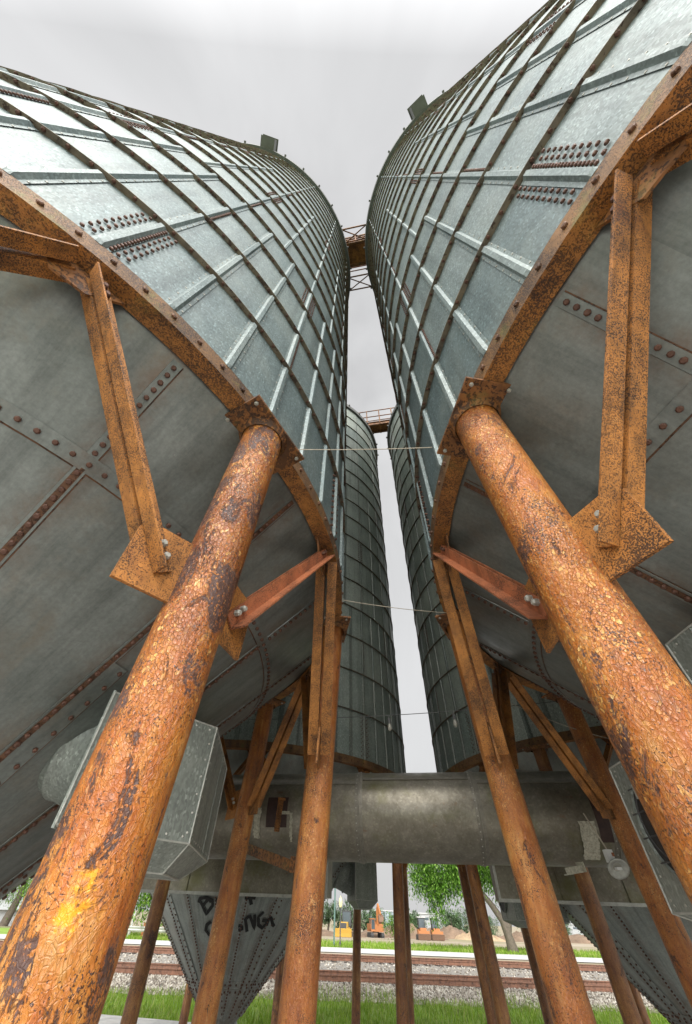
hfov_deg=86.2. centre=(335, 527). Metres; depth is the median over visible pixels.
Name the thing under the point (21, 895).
tree
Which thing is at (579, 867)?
steel bracket
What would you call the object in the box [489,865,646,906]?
rectangular duct
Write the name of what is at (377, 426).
catwalk
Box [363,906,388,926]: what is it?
tree
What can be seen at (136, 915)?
tree
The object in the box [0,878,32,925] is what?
tree
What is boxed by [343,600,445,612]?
light cable
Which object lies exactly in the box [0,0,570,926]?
sky
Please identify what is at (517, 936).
dirt mound
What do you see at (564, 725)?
light cable
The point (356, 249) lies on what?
catwalk
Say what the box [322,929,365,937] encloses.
dirt mound
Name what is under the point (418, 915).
tree
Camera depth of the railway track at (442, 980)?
12.60 m
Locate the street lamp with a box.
[339,896,341,945]
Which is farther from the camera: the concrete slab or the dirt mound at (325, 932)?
the dirt mound at (325, 932)
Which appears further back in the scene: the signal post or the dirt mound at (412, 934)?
the dirt mound at (412, 934)
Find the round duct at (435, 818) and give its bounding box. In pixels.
[208,770,629,867]
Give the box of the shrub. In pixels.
[381,911,414,939]
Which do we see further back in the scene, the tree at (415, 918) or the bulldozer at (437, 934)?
the tree at (415, 918)
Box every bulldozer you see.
[335,910,352,937]
[416,917,430,940]
[430,917,444,940]
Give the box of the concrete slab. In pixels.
[98,1014,190,1023]
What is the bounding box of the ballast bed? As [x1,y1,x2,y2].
[113,952,652,1010]
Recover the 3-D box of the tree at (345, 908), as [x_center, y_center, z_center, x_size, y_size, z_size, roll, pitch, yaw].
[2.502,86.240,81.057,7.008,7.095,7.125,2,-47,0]
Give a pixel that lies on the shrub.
(390, 922)
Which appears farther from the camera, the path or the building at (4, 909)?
the building at (4, 909)
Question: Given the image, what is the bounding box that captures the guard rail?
[127,926,166,935]
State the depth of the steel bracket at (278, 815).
3.70 m
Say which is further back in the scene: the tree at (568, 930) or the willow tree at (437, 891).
the tree at (568, 930)
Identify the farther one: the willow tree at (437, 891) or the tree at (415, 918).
the tree at (415, 918)
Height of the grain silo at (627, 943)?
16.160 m
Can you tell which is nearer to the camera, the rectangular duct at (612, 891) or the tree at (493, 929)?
the rectangular duct at (612, 891)
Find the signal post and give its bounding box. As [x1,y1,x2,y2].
[333,888,335,945]
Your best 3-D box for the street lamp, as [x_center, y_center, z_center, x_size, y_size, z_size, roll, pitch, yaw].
[0.421,32.090,30.155,0.285,2.900,0.300,2,-47,0]
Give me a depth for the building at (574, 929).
139.95 m
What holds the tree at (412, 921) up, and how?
on the ground at (586, 947)
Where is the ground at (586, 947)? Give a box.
[0,910,603,964]
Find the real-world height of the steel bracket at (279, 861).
0.179 m
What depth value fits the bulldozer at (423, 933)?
67.81 m
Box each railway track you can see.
[0,940,605,972]
[115,962,641,994]
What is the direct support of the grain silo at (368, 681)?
on the concrete slab
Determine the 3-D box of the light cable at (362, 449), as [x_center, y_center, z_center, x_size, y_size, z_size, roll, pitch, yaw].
[0.123,-0.389,1.833,0.707,0.014,0.005,0,-47,3]
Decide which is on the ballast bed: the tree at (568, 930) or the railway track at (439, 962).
the railway track at (439, 962)
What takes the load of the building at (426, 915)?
on the ground at (586, 947)
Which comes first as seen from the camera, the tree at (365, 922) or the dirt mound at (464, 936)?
the dirt mound at (464, 936)
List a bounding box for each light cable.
[246,701,556,730]
[298,447,431,449]
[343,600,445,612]
[513,704,608,738]
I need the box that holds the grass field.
[0,928,598,957]
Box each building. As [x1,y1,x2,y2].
[0,892,25,925]
[372,910,393,928]
[409,912,462,928]
[566,923,583,934]
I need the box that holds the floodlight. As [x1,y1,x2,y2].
[583,813,629,879]
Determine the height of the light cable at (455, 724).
0.211 m
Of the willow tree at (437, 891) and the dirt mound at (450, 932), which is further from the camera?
the dirt mound at (450, 932)
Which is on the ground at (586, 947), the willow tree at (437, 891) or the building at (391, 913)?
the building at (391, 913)
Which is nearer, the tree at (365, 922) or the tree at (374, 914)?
the tree at (365, 922)
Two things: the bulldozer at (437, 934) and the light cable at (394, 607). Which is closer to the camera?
the light cable at (394, 607)
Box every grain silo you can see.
[0,66,351,1023]
[120,404,414,1023]
[363,0,691,1023]
[386,404,691,1023]
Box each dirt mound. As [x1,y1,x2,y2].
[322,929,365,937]
[361,923,448,939]
[426,925,466,938]
[455,931,505,941]
[496,930,523,941]
[569,934,590,943]
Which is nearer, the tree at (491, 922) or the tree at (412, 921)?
the tree at (412, 921)
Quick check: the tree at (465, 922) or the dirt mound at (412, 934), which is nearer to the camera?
the dirt mound at (412, 934)
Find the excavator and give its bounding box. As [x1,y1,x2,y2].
[367,903,384,937]
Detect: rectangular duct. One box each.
[140,859,332,898]
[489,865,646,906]
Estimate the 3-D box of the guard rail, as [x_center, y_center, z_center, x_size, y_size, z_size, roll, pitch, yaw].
[-17.926,32.733,29.926,14.021,0.700,0.143,5,-47,-2]
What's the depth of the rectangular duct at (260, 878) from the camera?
4.78 m
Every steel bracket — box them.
[247,844,295,872]
[274,797,285,831]
[564,862,586,875]
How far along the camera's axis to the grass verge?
9.22 m
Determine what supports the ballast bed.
on the ground at (586, 947)
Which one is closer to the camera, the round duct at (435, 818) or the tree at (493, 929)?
the round duct at (435, 818)
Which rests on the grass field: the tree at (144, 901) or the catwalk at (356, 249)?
the tree at (144, 901)
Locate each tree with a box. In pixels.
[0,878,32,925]
[6,872,35,918]
[131,893,144,925]
[135,893,162,926]
[322,899,342,930]
[332,900,361,930]
[361,908,383,930]
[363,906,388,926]
[407,863,518,952]
[409,909,417,928]
[409,912,420,927]
[411,910,429,926]
[436,908,467,930]
[443,905,469,932]
[468,915,497,934]
[488,916,500,935]
[565,921,582,934]
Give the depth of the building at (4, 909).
42.93 m
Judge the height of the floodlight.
0.388 m
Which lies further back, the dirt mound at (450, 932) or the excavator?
the dirt mound at (450, 932)
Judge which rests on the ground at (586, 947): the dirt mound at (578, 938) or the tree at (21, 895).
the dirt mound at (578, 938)
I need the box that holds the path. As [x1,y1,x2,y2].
[0,934,602,962]
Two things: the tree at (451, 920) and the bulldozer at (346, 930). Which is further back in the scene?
the tree at (451, 920)
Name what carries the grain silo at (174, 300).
on the concrete slab
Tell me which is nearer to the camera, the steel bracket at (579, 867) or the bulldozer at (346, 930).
the steel bracket at (579, 867)
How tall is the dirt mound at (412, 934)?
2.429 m
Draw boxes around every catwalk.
[342,224,371,290]
[359,407,393,433]
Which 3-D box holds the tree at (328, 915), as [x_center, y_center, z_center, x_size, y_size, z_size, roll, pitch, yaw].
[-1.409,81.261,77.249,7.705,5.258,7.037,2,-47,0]
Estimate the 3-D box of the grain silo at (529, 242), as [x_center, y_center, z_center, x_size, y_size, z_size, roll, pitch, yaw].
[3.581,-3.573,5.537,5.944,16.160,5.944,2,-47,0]

